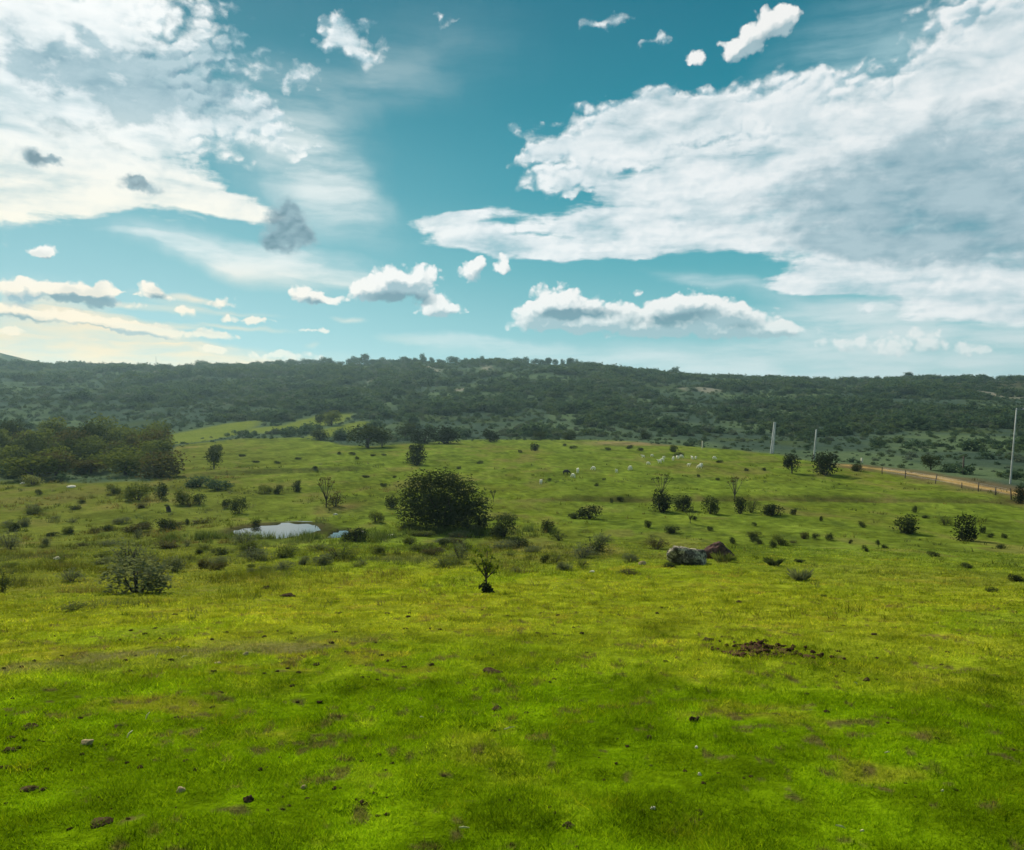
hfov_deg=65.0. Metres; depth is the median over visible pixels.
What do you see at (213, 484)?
scrub bush
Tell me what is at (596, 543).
shrub
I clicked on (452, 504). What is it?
bush
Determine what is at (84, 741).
stone
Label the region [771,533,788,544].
weed clump
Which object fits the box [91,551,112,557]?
weed clump
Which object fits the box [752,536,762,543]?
shrub
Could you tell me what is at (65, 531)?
weed clump
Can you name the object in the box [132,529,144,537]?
weed clump
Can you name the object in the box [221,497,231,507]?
bush
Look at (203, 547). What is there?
weed clump
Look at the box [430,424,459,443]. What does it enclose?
thicket bush
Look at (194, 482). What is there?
scrub bush
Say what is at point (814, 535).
shrub
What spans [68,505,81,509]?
shrub
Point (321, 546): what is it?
weed clump
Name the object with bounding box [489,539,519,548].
weed clump
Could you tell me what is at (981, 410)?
hillside bush
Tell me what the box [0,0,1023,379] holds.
sky
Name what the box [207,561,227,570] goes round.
weed clump
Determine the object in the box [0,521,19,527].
weed clump
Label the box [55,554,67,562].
weed clump
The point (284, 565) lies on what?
weed clump
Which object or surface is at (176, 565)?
tussock bush
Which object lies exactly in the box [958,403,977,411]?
hillside bush
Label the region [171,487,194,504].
grove edge bush
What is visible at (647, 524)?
shrub
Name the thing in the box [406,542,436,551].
weed clump
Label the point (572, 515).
bush
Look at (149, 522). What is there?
weed clump
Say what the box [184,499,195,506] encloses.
weed clump
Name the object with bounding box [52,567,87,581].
shrub
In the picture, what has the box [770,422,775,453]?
utility pole
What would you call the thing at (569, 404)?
hillside bush
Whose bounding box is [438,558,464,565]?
weed clump
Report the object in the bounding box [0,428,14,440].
grove tree
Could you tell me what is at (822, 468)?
dark tree
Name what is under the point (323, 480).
bare tree
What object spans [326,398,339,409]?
hillside bush
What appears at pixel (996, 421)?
hillside bush
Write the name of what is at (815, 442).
utility pole
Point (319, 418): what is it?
meadow tree
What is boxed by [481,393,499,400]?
hillside bush
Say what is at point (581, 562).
weed clump
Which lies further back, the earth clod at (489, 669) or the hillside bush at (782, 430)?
the hillside bush at (782, 430)
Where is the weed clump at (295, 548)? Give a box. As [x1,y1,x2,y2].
[283,545,300,551]
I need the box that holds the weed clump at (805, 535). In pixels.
[799,531,808,538]
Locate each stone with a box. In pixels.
[80,739,93,744]
[177,786,185,792]
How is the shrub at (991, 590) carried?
on the ground at (862, 493)
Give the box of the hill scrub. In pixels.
[0,357,1023,487]
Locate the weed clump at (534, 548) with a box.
[523,546,544,552]
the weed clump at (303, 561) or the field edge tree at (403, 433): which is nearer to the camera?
the weed clump at (303, 561)
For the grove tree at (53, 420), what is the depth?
167.94 m
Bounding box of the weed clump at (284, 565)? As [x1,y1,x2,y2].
[274,560,299,570]
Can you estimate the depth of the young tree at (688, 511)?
59.57 m
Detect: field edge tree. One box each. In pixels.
[347,423,390,447]
[371,428,391,446]
[393,422,415,436]
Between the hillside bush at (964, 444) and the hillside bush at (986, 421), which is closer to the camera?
the hillside bush at (964, 444)
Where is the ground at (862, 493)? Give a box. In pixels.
[0,353,1023,849]
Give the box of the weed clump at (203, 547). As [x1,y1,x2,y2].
[196,540,212,549]
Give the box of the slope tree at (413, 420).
[401,413,419,424]
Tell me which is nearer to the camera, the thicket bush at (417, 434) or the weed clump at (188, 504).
the weed clump at (188, 504)
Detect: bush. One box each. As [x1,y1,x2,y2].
[0,463,7,476]
[18,475,44,485]
[20,420,34,429]
[54,471,69,481]
[72,388,88,398]
[73,466,88,474]
[104,483,122,493]
[115,463,139,472]
[122,480,154,500]
[144,390,160,401]
[153,482,168,498]
[153,518,180,529]
[162,554,187,571]
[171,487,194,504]
[181,475,210,487]
[192,491,206,503]
[201,478,233,490]
[206,556,229,564]
[208,442,222,452]
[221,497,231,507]
[229,495,247,513]
[250,519,261,524]
[257,485,272,493]
[268,406,289,420]
[273,485,284,493]
[291,480,301,491]
[296,421,313,431]
[302,403,318,412]
[310,427,329,439]
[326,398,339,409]
[331,427,350,439]
[334,402,347,411]
[338,527,368,541]
[352,401,363,409]
[368,510,385,522]
[376,391,393,401]
[378,408,392,416]
[384,494,398,507]
[391,465,495,529]
[407,425,436,443]
[423,393,439,400]
[424,377,435,385]
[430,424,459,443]
[443,377,456,385]
[458,427,472,436]
[470,394,487,401]
[473,399,486,409]
[477,516,487,529]
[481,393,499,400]
[483,428,499,441]
[488,512,517,537]
[506,535,532,545]
[521,423,530,430]
[525,420,549,435]
[530,442,539,450]
[533,431,545,438]
[540,519,554,531]
[554,400,576,412]
[556,404,567,413]
[562,430,576,439]
[567,512,578,518]
[571,399,588,409]
[575,414,588,423]
[576,504,602,518]
[577,399,594,411]
[606,408,617,415]
[638,430,651,438]
[648,488,673,512]
[652,420,667,427]
[659,416,674,426]
[669,444,679,451]
[671,424,688,432]
[671,493,693,510]
[700,494,719,513]
[714,402,729,412]
[728,394,745,404]
[733,496,748,513]
[751,425,765,434]
[760,503,790,515]
[774,417,789,422]
[776,427,790,435]
[790,508,796,514]
[830,419,850,433]
[849,463,862,470]
[889,513,919,534]
[900,413,928,429]
[911,506,917,512]
[942,402,959,410]
[947,461,961,472]
[950,511,981,541]
[955,463,975,474]
[957,437,978,450]
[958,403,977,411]
[975,405,987,411]
[977,416,994,426]
[977,448,996,458]
[979,526,986,532]
[990,417,1006,428]
[995,410,1023,424]
[1001,467,1023,478]
[1003,415,1019,425]
[1008,409,1023,416]
[1012,486,1023,503]
[1015,436,1023,444]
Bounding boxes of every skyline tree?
[301,358,311,363]
[318,356,325,363]
[354,358,363,363]
[360,353,369,363]
[369,359,377,363]
[446,356,452,362]
[537,359,544,363]
[545,357,551,363]
[566,357,573,363]
[903,372,912,376]
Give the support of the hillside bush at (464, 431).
on the ground at (862, 493)
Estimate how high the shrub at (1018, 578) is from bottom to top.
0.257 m
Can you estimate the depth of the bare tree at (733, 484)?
77.20 m
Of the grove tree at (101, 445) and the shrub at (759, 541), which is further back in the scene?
the grove tree at (101, 445)
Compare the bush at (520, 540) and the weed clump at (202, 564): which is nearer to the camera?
the weed clump at (202, 564)
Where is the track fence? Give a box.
[882,467,1011,499]
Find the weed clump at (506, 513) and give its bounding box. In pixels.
[489,512,521,519]
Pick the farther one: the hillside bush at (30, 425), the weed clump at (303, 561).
the hillside bush at (30, 425)
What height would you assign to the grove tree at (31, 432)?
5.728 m
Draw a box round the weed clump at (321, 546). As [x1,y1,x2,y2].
[307,543,333,551]
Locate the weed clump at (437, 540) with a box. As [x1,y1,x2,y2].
[431,537,457,542]
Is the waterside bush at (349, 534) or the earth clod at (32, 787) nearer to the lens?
the earth clod at (32, 787)
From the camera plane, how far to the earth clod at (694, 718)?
7.11 m
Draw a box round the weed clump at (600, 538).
[590,532,614,541]
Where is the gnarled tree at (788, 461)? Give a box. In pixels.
[782,453,801,472]
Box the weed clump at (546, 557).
[540,554,549,562]
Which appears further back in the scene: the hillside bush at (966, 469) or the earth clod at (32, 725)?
the hillside bush at (966, 469)
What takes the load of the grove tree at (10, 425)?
on the ground at (862, 493)
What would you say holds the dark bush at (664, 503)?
on the ground at (862, 493)
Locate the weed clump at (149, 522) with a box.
[140,520,155,528]
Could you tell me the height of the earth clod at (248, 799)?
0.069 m
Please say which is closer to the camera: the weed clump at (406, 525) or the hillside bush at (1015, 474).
the weed clump at (406, 525)
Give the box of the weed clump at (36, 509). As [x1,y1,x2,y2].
[21,504,52,514]
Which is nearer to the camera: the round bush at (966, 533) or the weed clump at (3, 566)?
the weed clump at (3, 566)
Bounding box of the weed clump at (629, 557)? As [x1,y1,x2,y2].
[621,553,639,561]
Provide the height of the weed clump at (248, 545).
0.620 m
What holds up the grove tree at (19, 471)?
on the ground at (862, 493)
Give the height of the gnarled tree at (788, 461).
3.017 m
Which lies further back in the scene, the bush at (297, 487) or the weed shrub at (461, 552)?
the bush at (297, 487)
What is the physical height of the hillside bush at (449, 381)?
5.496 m
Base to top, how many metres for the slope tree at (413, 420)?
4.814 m
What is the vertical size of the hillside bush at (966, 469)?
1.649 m
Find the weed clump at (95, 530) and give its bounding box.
[86,527,102,533]
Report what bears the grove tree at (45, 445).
on the ground at (862, 493)
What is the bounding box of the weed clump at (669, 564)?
[657,561,675,567]
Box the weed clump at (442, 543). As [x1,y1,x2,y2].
[438,537,451,546]
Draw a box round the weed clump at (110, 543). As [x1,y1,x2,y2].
[100,539,118,545]
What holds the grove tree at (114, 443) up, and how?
on the ground at (862, 493)
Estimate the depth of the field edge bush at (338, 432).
195.31 m
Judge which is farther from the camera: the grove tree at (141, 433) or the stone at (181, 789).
the grove tree at (141, 433)
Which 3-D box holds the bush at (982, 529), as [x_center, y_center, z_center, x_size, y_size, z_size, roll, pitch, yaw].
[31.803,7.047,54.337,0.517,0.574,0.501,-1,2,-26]
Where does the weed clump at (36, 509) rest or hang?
on the ground at (862, 493)
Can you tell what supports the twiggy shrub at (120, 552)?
on the ground at (862, 493)
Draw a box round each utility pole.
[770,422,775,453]
[813,429,816,454]
[1009,408,1023,483]
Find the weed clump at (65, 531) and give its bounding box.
[62,525,74,533]
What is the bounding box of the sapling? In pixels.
[470,545,502,592]
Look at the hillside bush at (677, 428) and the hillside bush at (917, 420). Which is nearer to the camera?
the hillside bush at (677, 428)
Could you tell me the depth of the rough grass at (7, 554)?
38.32 m
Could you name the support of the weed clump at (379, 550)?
on the ground at (862, 493)
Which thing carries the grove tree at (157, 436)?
on the ground at (862, 493)
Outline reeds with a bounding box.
[158,520,558,543]
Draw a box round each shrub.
[0,527,24,548]
[0,570,18,591]
[46,531,60,535]
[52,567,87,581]
[53,601,93,611]
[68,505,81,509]
[94,555,173,594]
[98,535,155,569]
[195,549,203,554]
[208,547,230,555]
[229,527,257,544]
[237,543,274,559]
[323,488,347,506]
[323,541,362,560]
[446,534,472,543]
[448,539,470,559]
[569,542,600,558]
[578,529,614,551]
[640,535,668,549]
[644,520,651,527]
[743,494,760,512]
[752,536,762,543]
[768,539,777,547]
[811,533,820,539]
[823,533,833,540]
[858,521,866,527]
[861,545,868,551]
[926,551,939,556]
[936,513,954,525]
[957,562,973,568]
[985,587,998,591]
[996,544,1006,548]
[1007,573,1023,580]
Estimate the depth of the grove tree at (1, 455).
112.68 m
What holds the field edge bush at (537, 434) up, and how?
on the ground at (862, 493)
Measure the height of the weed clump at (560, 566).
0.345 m
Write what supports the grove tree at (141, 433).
on the ground at (862, 493)
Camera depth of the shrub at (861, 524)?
57.37 m
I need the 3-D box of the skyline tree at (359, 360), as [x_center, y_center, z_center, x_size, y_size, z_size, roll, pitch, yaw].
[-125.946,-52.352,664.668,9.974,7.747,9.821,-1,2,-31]
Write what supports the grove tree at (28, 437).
on the ground at (862, 493)
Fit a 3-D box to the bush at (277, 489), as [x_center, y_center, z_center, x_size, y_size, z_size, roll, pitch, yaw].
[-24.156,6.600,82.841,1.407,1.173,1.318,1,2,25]
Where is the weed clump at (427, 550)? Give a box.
[420,547,445,555]
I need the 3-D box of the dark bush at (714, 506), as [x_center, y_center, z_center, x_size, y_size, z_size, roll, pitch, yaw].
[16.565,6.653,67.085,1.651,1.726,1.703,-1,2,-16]
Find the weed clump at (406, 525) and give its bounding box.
[397,522,416,529]
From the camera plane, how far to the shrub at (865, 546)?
41.58 m
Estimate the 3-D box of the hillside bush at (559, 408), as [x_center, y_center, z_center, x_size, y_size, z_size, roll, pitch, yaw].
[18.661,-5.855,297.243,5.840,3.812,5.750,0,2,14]
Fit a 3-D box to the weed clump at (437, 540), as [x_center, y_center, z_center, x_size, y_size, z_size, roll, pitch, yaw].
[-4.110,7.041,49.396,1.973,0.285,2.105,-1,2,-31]
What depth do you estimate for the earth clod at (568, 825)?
4.58 m
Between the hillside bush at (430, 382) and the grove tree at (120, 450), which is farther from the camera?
the hillside bush at (430, 382)
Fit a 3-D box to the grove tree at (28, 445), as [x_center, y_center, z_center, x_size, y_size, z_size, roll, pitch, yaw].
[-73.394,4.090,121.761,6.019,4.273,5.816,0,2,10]
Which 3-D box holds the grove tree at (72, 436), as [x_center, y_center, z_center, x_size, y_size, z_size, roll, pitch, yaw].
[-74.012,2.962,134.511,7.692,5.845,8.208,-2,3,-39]
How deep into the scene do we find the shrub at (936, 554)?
38.12 m
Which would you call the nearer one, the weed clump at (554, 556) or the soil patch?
the soil patch
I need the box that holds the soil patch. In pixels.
[710,639,845,659]
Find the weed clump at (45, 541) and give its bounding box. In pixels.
[41,536,51,545]
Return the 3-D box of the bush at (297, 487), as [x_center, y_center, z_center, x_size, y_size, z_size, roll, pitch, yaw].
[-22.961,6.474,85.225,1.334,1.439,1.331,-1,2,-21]
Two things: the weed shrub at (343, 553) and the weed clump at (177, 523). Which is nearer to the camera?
the weed shrub at (343, 553)
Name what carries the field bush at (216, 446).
on the ground at (862, 493)
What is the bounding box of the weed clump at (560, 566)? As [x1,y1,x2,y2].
[556,561,572,569]
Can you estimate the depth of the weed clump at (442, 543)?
45.71 m
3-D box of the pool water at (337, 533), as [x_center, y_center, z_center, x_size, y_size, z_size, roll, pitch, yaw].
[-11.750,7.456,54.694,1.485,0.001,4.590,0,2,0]
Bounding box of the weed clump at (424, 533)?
[407,529,438,536]
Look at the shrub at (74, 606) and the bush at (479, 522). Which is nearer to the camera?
the shrub at (74, 606)
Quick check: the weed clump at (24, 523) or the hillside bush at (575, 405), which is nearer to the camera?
the weed clump at (24, 523)
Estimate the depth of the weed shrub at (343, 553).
36.58 m
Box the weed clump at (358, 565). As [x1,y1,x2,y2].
[351,562,362,567]
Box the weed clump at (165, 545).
[159,542,180,548]
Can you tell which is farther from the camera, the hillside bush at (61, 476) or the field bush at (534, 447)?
the field bush at (534, 447)
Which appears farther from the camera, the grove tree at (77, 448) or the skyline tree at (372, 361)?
the skyline tree at (372, 361)
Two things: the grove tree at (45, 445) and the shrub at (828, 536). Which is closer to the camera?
the shrub at (828, 536)
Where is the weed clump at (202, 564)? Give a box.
[197,558,212,568]
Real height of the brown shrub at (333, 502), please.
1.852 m
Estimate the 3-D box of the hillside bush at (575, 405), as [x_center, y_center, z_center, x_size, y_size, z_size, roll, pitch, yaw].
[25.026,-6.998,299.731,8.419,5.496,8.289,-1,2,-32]
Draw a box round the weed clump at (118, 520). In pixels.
[111,517,131,523]
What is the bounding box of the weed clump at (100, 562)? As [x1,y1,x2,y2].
[91,556,112,564]
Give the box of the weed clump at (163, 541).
[150,539,181,548]
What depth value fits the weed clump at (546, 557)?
35.09 m
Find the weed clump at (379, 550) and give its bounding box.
[369,544,385,553]
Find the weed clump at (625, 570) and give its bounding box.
[614,568,640,574]
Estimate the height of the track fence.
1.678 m
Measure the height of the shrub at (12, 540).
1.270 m
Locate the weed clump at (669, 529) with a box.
[664,525,681,533]
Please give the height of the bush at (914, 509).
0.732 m
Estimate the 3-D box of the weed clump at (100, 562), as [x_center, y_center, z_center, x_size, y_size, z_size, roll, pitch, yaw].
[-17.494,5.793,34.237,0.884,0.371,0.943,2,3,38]
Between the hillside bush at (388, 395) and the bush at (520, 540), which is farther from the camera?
the hillside bush at (388, 395)
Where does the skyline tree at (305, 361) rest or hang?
on the ground at (862, 493)
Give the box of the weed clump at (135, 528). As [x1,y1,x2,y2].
[121,522,153,532]
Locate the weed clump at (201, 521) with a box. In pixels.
[190,516,213,523]
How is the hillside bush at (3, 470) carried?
on the ground at (862, 493)
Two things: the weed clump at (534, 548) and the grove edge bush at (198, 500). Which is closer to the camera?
the weed clump at (534, 548)
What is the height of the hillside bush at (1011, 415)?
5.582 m
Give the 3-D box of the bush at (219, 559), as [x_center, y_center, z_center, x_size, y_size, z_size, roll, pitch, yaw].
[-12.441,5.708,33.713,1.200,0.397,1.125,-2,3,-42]
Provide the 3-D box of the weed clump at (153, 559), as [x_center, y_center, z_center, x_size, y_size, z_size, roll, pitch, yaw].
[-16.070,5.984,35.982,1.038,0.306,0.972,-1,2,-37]
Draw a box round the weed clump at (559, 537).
[551,530,567,539]
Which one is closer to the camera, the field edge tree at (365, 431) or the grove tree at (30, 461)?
the grove tree at (30, 461)
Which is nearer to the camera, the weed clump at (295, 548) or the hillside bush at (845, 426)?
the weed clump at (295, 548)
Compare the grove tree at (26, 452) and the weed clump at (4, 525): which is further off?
the grove tree at (26, 452)
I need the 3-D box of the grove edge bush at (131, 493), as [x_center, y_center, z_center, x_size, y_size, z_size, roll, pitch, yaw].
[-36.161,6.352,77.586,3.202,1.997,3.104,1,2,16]
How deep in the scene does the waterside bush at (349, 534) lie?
48.95 m
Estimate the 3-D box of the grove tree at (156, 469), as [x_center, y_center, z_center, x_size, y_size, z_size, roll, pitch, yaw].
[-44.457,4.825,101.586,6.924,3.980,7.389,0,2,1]
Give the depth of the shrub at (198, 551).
39.70 m
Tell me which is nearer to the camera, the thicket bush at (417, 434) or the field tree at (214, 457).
the field tree at (214, 457)
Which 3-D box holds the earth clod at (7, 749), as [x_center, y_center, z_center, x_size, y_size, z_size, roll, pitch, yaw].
[-3.904,2.538,6.253,0.116,0.076,0.105,0,2,-12]
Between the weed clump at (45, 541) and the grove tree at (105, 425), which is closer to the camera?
the weed clump at (45, 541)
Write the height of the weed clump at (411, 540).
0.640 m
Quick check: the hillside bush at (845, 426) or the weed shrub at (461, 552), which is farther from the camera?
the hillside bush at (845, 426)
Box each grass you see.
[0,461,1023,620]
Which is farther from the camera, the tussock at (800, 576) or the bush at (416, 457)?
the bush at (416, 457)
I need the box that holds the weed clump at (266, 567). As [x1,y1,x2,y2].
[256,566,278,570]
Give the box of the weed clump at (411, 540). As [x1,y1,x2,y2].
[400,535,417,544]
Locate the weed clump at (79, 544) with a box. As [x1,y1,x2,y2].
[74,542,89,546]
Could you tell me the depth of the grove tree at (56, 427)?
151.93 m
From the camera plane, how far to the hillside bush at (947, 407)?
311.73 m
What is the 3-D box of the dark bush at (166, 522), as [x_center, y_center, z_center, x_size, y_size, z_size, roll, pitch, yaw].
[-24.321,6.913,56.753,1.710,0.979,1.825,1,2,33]
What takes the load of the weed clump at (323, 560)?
on the ground at (862, 493)
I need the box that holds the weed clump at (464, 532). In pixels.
[447,530,471,537]
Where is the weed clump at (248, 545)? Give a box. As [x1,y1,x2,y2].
[234,540,259,551]
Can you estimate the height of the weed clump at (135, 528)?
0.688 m
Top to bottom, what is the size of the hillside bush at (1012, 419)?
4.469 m
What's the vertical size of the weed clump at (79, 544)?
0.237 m
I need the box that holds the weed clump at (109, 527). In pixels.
[102,525,114,530]
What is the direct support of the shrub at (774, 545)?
on the ground at (862, 493)
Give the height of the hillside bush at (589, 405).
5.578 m
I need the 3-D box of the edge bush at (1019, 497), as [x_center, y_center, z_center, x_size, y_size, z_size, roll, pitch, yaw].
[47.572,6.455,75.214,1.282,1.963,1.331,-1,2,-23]
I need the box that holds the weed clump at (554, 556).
[547,553,563,562]
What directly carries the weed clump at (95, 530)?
on the ground at (862, 493)
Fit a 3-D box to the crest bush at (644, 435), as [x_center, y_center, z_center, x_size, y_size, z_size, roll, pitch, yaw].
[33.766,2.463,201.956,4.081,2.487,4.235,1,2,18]
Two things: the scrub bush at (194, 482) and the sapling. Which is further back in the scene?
the scrub bush at (194, 482)
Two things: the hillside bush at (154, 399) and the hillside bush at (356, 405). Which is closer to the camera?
the hillside bush at (356, 405)
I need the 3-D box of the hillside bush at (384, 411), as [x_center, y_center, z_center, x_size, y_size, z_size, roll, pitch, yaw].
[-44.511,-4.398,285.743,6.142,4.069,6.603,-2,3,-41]
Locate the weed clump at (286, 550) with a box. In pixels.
[271,544,299,557]
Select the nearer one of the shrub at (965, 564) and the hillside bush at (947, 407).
the shrub at (965, 564)
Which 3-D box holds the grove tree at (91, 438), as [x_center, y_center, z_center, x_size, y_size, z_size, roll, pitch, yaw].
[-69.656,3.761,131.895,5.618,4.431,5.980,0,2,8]
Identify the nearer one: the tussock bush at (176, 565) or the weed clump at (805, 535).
the tussock bush at (176, 565)
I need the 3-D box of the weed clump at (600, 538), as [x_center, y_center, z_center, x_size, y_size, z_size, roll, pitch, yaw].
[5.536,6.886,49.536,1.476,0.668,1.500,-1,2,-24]
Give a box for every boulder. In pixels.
[666,545,706,564]
[704,541,734,558]
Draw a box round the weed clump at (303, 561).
[298,554,310,564]
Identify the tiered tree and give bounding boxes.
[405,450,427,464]
[409,443,424,454]
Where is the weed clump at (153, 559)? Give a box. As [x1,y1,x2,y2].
[141,555,162,561]
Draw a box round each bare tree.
[316,476,334,506]
[651,472,672,491]
[725,477,743,498]
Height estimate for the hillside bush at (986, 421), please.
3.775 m
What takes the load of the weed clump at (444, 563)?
on the ground at (862, 493)
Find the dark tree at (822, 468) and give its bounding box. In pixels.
[810,449,841,475]
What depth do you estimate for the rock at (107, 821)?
4.59 m
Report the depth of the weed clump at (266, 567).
31.68 m
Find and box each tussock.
[710,550,737,561]
[762,556,785,565]
[786,567,813,580]
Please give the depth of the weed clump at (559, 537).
49.87 m
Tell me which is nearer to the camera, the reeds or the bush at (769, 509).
the reeds
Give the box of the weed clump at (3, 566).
[0,562,19,567]
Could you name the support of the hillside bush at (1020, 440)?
on the ground at (862, 493)
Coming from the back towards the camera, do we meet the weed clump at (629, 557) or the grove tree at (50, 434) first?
the grove tree at (50, 434)
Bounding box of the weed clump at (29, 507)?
[17,501,39,510]
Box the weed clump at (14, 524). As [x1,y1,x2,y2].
[9,522,19,531]
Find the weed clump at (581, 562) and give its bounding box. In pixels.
[576,558,588,565]
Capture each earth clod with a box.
[2,747,17,752]
[19,785,38,791]
[21,723,38,729]
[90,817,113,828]
[243,795,253,802]
[280,593,295,596]
[482,667,501,673]
[491,705,501,711]
[562,821,574,828]
[689,716,699,721]
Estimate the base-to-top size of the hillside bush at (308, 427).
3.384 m
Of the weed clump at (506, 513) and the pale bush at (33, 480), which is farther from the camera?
the pale bush at (33, 480)
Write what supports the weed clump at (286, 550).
on the ground at (862, 493)
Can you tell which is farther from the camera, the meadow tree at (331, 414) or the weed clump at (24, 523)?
the meadow tree at (331, 414)
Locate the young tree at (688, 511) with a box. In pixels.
[684,507,696,522]
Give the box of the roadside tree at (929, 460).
[920,454,942,469]
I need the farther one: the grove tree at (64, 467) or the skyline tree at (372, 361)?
the skyline tree at (372, 361)
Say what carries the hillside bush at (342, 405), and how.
on the ground at (862, 493)
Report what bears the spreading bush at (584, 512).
on the ground at (862, 493)
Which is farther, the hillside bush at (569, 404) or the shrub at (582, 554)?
the hillside bush at (569, 404)
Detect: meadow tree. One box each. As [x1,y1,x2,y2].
[314,413,324,423]
[322,410,342,424]
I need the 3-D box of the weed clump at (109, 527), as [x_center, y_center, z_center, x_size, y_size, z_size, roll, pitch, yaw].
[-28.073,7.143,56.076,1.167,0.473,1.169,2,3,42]
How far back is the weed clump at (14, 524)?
55.92 m
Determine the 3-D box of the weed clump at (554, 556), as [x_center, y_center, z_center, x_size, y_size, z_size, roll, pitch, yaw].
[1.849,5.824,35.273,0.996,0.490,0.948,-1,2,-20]
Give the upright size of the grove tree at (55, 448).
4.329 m
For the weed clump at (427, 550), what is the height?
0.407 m
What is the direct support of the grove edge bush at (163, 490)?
on the ground at (862, 493)
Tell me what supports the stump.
on the ground at (862, 493)
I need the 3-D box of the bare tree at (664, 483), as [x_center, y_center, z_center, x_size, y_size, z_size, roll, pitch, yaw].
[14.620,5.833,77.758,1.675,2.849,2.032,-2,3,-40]
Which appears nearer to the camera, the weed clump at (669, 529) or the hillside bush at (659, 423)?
the weed clump at (669, 529)
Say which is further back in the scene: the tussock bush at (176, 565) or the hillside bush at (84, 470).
the hillside bush at (84, 470)
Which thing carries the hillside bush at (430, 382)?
on the ground at (862, 493)
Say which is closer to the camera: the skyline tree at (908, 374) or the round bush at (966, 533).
the round bush at (966, 533)
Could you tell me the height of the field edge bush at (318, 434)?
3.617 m
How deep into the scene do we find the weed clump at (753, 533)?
52.58 m
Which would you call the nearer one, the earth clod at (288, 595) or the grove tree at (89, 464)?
the earth clod at (288, 595)
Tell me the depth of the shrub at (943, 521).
59.05 m
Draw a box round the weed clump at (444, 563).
[426,559,459,567]
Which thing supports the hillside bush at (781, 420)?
on the ground at (862, 493)
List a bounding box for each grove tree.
[0,418,27,438]
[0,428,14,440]
[0,437,14,450]
[0,445,30,456]
[0,449,15,464]
[0,454,67,478]
[3,446,41,467]
[4,464,41,476]
[6,438,46,458]
[9,426,51,449]
[11,430,46,451]
[12,428,32,440]
[33,450,79,475]
[34,423,60,446]
[34,443,63,452]
[36,416,68,432]
[37,422,72,441]
[37,442,76,472]
[44,426,93,450]
[55,434,104,467]
[68,419,113,443]
[71,452,111,471]
[73,459,110,473]
[75,439,107,457]
[78,434,103,448]
[83,412,117,434]
[85,435,106,453]
[87,427,125,442]
[94,450,156,474]
[99,443,145,470]
[103,440,127,453]
[104,442,136,463]
[107,426,129,436]
[109,424,142,440]
[119,430,139,442]
[123,432,138,449]
[130,446,194,478]
[133,430,168,447]
[134,426,173,456]
[137,439,163,457]
[138,420,163,432]
[138,438,175,456]
[145,419,174,444]
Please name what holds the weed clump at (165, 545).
on the ground at (862, 493)
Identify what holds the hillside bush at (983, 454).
on the ground at (862, 493)
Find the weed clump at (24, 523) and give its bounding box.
[17,517,30,526]
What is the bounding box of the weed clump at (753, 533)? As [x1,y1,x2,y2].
[745,530,761,536]
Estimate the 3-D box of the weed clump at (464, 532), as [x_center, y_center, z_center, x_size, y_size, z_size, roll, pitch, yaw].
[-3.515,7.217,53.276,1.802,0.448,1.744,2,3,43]
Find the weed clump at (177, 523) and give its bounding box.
[158,518,187,526]
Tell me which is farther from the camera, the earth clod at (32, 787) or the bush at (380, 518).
the bush at (380, 518)
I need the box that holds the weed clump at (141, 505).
[135,503,148,507]
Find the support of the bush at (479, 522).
on the ground at (862, 493)
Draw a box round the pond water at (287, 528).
[233,521,333,538]
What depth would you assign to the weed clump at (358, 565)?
33.04 m
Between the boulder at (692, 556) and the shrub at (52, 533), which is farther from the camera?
the shrub at (52, 533)
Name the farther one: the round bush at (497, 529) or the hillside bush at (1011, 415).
the hillside bush at (1011, 415)
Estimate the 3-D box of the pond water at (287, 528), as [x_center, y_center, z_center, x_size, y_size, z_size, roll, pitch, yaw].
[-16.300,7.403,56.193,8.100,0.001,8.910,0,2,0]
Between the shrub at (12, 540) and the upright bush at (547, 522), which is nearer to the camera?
the shrub at (12, 540)
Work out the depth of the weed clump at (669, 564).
32.96 m
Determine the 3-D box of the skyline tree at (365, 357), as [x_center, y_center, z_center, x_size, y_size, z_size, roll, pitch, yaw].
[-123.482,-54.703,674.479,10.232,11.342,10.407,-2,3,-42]
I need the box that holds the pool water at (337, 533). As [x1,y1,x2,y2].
[330,530,348,537]
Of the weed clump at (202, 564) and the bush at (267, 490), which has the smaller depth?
the weed clump at (202, 564)
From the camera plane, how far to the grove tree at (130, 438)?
147.05 m
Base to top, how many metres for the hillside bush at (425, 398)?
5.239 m
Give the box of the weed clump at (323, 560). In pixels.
[310,553,333,564]
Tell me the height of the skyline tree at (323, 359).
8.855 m
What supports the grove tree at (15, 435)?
on the ground at (862, 493)
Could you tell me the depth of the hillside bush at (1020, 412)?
276.35 m
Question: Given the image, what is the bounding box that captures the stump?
[164,504,170,511]
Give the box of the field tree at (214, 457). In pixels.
[202,448,224,468]
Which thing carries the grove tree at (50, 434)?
on the ground at (862, 493)
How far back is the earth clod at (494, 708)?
7.75 m
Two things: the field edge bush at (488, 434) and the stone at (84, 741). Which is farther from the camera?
the field edge bush at (488, 434)
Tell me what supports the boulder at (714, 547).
on the ground at (862, 493)
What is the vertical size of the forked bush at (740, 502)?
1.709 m

